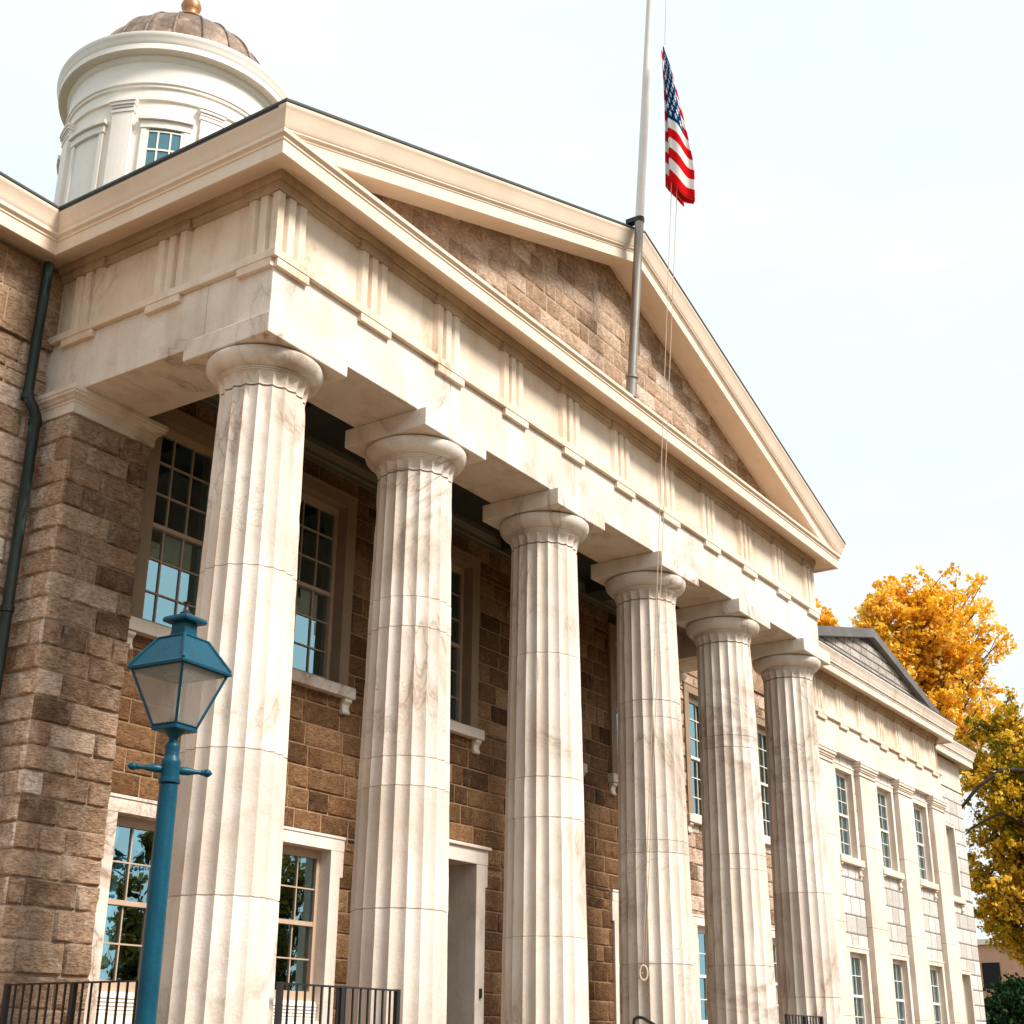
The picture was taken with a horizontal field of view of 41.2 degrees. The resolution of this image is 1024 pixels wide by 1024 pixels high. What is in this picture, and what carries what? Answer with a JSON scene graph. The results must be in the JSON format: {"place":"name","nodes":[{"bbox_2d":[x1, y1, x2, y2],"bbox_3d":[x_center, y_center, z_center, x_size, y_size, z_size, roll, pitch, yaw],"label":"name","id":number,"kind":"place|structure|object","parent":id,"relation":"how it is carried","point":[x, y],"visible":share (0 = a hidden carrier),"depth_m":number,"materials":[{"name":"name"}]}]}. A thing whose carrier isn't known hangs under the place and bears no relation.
{"place":"outdoors","nodes":[
{"label":"outdoors","id":0,"kind":"place"},
{"bbox_2d":[0,0,1023,938],"label":"sky","id":1,"kind":"structure","parent":0,"point":[850,241],"materials":[{"name":"white"}]},
{"bbox_2d":[977,939,1023,997],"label":"house","id":2,"kind":"structure","parent":0,"point":[995,964],"depth_m":78.34,"materials":[{"name":"beige paint"}]},
{"bbox_2d":[981,962,1001,987],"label":"window","id":3,"kind":"structure","parent":2,"relation":"in","point":[991,971],"depth_m":78.32,"materials":[{"name":"black glass"}]},
{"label":"pavement","id":4,"kind":"structure","parent":0,"visible":0},
{"bbox_2d":[127,601,231,1023],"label":"street lamp","id":5,"kind":"object","parent":4,"relation":"on","point":[180,654],"visible":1,"depth_m":6.96,"materials":[{"name":"blue metal"}]},
{"bbox_2d":[632,1015,654,1023],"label":"handrail","id":6,"kind":"object","parent":4,"relation":"on","point":[642,1018],"visible":1,"depth_m":17.20,"materials":[{"name":"black metal"}]},
{"bbox_2d":[953,686,1023,968],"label":"autumn tree","id":7,"kind":"object","parent":4,"relation":"on","point":[1003,784],"visible":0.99,"depth_m":51.50,"materials":[{"name":"yellow plant"}]},
{"bbox_3d":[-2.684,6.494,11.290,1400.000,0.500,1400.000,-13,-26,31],"label":"ground","id":8,"kind":"structure","parent":0,"visible":0},
{"bbox_2d":[0,0,845,1023],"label":"courthouse","id":9,"kind":"structure","parent":8,"relation":"on","point":[342,436],"depth_m":17.34,"materials":[{"name":"stone"}]},
{"bbox_2d":[0,980,138,1023],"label":"railing","id":10,"kind":"object","parent":9,"relation":"on","point":[70,1009],"visible":0.73,"depth_m":12.71,"materials":[{"name":"black metal"}]},
{"bbox_2d":[83,792,156,1023],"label":"window","id":11,"kind":"structure","parent":9,"relation":"in","point":[120,913],"depth_m":15.51,"materials":[{"name":"white stone"}]},
{"bbox_2d":[127,408,215,649],"bbox_3d":[-4.211,0.339,17.299,0.360,3.280,1.720,-13,-26,31],"label":"window","id":12,"kind":"structure","parent":9,"relation":"in","point":[179,467],"depth_m":17.40,"materials":[{"name":"glass"}]},
{"bbox_2d":[272,826,345,1023],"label":"window","id":13,"kind":"structure","parent":9,"relation":"in","point":[312,862],"depth_m":17.90,"materials":[{"name":"white stone"}]},
{"bbox_2d":[291,471,358,715],"bbox_3d":[-2.827,1.111,19.220,0.360,3.280,1.720,-13,-26,31],"label":"window","id":14,"kind":"structure","parent":9,"relation":"in","point":[328,513],"depth_m":19.53,"materials":[{"name":"glass"}]},
{"bbox_2d":[274,982,400,1023],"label":"railing","id":15,"kind":"object","parent":9,"relation":"on","point":[340,1008],"visible":1,"depth_m":13.12,"materials":[{"name":"black metal"}]},
{"bbox_2d":[450,544,484,754],"bbox_3d":[-1.048,2.103,21.690,0.360,3.280,1.720,-13,-26,31],"label":"window","id":16,"kind":"structure","parent":9,"relation":"in","point":[465,567],"depth_m":22.14,"materials":[{"name":"paint"}]},
{"bbox_2d":[446,839,491,1023],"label":"door","id":17,"kind":"structure","parent":9,"relation":"in","point":[467,862],"depth_m":20.74,"materials":[{"name":"white stone"}]},
{"bbox_2d":[578,607,586,776],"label":"window","id":18,"kind":"structure","parent":9,"relation":"in","point":[584,765],"depth_m":24.19,"materials":[{"name":"paint"}]},
{"bbox_2d":[607,623,617,795],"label":"window","id":19,"kind":"structure","parent":9,"relation":"in","point":[612,629],"depth_m":25.65,"materials":[{"name":"paint"}]},
{"bbox_2d":[609,889,619,1023],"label":"window","id":20,"kind":"structure","parent":9,"relation":"in","point":[614,905],"depth_m":23.97,"materials":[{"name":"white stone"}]},
{"bbox_2d":[625,0,676,981],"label":"flagpole","id":21,"kind":"object","parent":9,"relation":"attached to","point":[637,220],"visible":0.99,"depth_m":21.30,"materials":[{"name":"metal"}]},
{"bbox_2d":[661,46,694,206],"bbox_3d":[2.653,-6.226,21.821,0.418,3.048,0.297,2,-22,-3],"label":"flag","id":22,"kind":"object","parent":21,"relation":"hanging from","point":[679,170],"visible":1,"depth_m":21.55,"materials":[{"name":"fabric"}]},
{"bbox_2d":[681,681,701,833],"bbox_3d":[3.970,5.316,28.942,0.360,3.180,1.720,-13,-26,31],"label":"window","id":23,"kind":"structure","parent":9,"relation":"in","point":[689,691],"depth_m":28.85,"materials":[{"name":"glass"}]},
{"bbox_2d":[692,914,707,1023],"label":"window","id":24,"kind":"structure","parent":9,"relation":"in","point":[698,920],"depth_m":27.27,"materials":[{"name":"white glass"}]},
{"bbox_2d":[755,714,770,845],"bbox_3d":[5.916,6.299,31.682,0.360,2.960,1.720,-13,-26,31],"label":"window","id":25,"kind":"structure","parent":9,"relation":"in","point":[760,721],"depth_m":31.88,"materials":[{"name":"glass"}]},
{"bbox_2d":[771,928,779,1023],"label":"window","id":26,"kind":"structure","parent":9,"relation":"in","point":[773,930],"depth_m":30.27,"materials":[{"name":"white stone"}]},
{"bbox_2d":[784,1014,823,1023],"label":"railing","id":27,"kind":"object","parent":9,"relation":"on","point":[803,1017],"visible":1,"depth_m":22.07,"materials":[{"name":"black metal"}]},
{"bbox_2d":[815,597,839,626],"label":"yellow tree","id":28,"kind":"object","parent":8,"relation":"on","point":[825,619],"visible":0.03,"depth_m":69.69,"materials":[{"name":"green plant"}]},
{"bbox_2d":[812,625,985,1023],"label":"wing","id":29,"kind":"structure","parent":8,"relation":"on","point":[895,756],"depth_m":35.83,"materials":[{"name":"beige stone"}]},
{"bbox_2d":[832,760,864,876],"bbox_3d":[8.138,7.530,33.391,0.330,2.640,1.600,-13,-26,31],"label":"window","id":30,"kind":"structure","parent":29,"relation":"in","point":[849,848],"depth_m":33.69,"materials":[{"name":"stone"}]},
{"bbox_2d":[847,945,874,1023],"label":"window","id":31,"kind":"structure","parent":29,"relation":"in","point":[858,957],"depth_m":32.24,"materials":[{"name":"stone"}]},
{"bbox_2d":[875,779,904,888],"bbox_3d":[9.758,8.434,35.640,0.330,2.640,1.600,-13,-26,31],"label":"window","id":32,"kind":"structure","parent":29,"relation":"in","point":[884,792],"depth_m":35.96,"materials":[{"name":"stone"}]},
{"bbox_2d":[890,952,914,1023],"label":"window","id":33,"kind":"structure","parent":29,"relation":"in","point":[901,976],"depth_m":34.53,"materials":[{"name":"stone"}]},
{"bbox_2d":[911,796,938,898],"bbox_3d":[11.370,9.333,37.877,0.330,2.640,1.600,-13,-26,31],"label":"window","id":34,"kind":"structure","parent":29,"relation":"in","point":[920,812],"depth_m":38.22,"materials":[{"name":"stone"}]},
{"bbox_2d":[928,959,949,1023],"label":"window","id":35,"kind":"structure","parent":29,"relation":"in","point":[937,980],"depth_m":36.79,"materials":[{"name":"stone"}]},
{"bbox_2d":[945,820,965,911],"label":"window","id":36,"kind":"structure","parent":29,"relation":"in","point":[950,827],"depth_m":41.68,"materials":[{"name":"stone"}]},
{"bbox_2d":[961,969,975,1023],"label":"window","id":37,"kind":"structure","parent":29,"relation":"in","point":[966,974],"depth_m":40.27,"materials":[{"name":"stone"}]},
{"bbox_2d":[849,562,1016,809],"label":"ginkgo tree","id":38,"kind":"object","parent":8,"relation":"on","point":[923,638],"visible":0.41,"depth_m":60.97,"materials":[{"name":"yellow plant"}]},
{"bbox_2d":[983,971,1023,1023],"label":"evergreen shrub","id":39,"kind":"object","parent":8,"relation":"on","point":[1004,1004],"visible":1,"depth_m":45.44,"materials":[{"name":"green plant"}]}
]}

